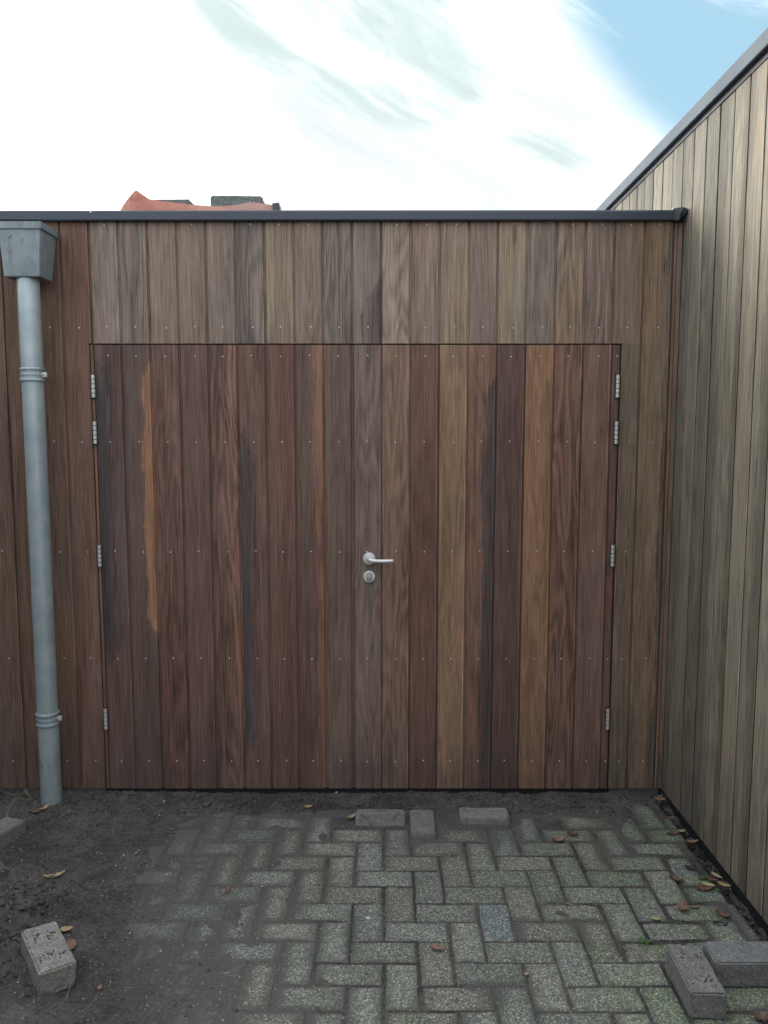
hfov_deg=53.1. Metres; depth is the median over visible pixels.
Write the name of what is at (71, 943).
leaf
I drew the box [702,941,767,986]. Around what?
brick
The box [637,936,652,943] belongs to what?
weed
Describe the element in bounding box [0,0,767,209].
sky
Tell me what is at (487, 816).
brick
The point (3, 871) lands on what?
brick
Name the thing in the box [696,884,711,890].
leaf
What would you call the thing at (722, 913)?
leaf
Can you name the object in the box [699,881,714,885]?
leaf
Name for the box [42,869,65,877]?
leaf
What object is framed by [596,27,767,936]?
timber building
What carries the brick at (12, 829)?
on the soil
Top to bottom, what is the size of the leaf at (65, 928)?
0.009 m
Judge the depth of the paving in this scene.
2.53 m
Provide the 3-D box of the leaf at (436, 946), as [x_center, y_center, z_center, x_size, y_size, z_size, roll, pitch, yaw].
[0.163,1.358,2.401,0.056,0.011,0.022,3,6,26]
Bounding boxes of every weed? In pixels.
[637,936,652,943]
[699,875,712,882]
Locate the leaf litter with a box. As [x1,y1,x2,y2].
[657,800,767,941]
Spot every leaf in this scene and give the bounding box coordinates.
[39,803,49,809]
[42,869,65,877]
[60,926,73,930]
[67,938,75,950]
[225,884,230,893]
[430,943,444,949]
[552,836,564,841]
[567,830,577,834]
[649,916,660,919]
[667,831,679,834]
[670,874,683,880]
[676,901,688,911]
[683,839,698,842]
[683,865,696,869]
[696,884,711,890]
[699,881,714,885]
[713,921,727,925]
[715,881,730,886]
[716,909,730,917]
[753,1011,767,1021]
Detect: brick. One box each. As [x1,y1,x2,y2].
[0,817,25,849]
[0,859,6,878]
[21,921,75,995]
[158,199,193,204]
[211,196,264,205]
[355,809,404,825]
[410,810,435,838]
[459,807,509,824]
[665,945,726,1018]
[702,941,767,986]
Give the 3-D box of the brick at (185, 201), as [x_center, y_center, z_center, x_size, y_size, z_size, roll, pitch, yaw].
[-0.955,-1.334,3.414,0.217,0.080,0.102,0,6,2]
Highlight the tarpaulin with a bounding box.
[120,191,280,209]
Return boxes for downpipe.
[0,221,61,806]
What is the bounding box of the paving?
[127,806,767,1023]
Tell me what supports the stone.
on the soil
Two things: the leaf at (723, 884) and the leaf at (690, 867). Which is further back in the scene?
the leaf at (690, 867)
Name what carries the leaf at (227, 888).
on the paving
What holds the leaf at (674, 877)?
on the paving
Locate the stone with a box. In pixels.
[201,801,210,806]
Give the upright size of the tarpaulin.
0.129 m
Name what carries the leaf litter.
on the soil
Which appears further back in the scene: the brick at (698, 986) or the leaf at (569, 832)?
the leaf at (569, 832)
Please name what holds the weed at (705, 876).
on the soil
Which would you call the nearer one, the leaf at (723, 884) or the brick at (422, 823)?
the leaf at (723, 884)
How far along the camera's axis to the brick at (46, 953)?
2.23 m
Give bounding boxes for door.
[90,345,354,788]
[354,345,619,788]
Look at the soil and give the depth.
2.68 m
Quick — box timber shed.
[0,207,687,800]
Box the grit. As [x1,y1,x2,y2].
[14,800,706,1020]
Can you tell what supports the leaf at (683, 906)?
on the paving
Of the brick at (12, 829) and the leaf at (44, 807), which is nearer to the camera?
the brick at (12, 829)
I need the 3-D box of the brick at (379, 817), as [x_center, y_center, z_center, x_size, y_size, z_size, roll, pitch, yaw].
[-0.015,1.291,3.208,0.207,0.080,0.087,0,-4,1]
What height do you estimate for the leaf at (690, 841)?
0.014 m
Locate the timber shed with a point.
(360, 501)
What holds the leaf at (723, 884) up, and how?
on the leaf litter
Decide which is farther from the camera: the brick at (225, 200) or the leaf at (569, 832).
the brick at (225, 200)
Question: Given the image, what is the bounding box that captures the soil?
[0,790,767,1023]
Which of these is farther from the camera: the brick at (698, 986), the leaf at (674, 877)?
the leaf at (674, 877)
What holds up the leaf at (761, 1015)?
on the paving
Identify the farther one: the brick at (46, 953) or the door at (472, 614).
the door at (472, 614)
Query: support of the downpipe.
attached to the timber shed
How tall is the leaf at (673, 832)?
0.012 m
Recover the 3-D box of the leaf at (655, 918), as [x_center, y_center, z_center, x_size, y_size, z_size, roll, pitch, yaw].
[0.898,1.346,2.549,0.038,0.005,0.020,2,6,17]
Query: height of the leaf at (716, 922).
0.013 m
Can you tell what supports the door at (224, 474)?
in the timber shed
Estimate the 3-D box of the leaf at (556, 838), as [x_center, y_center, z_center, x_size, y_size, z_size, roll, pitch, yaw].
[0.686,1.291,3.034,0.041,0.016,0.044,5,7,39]

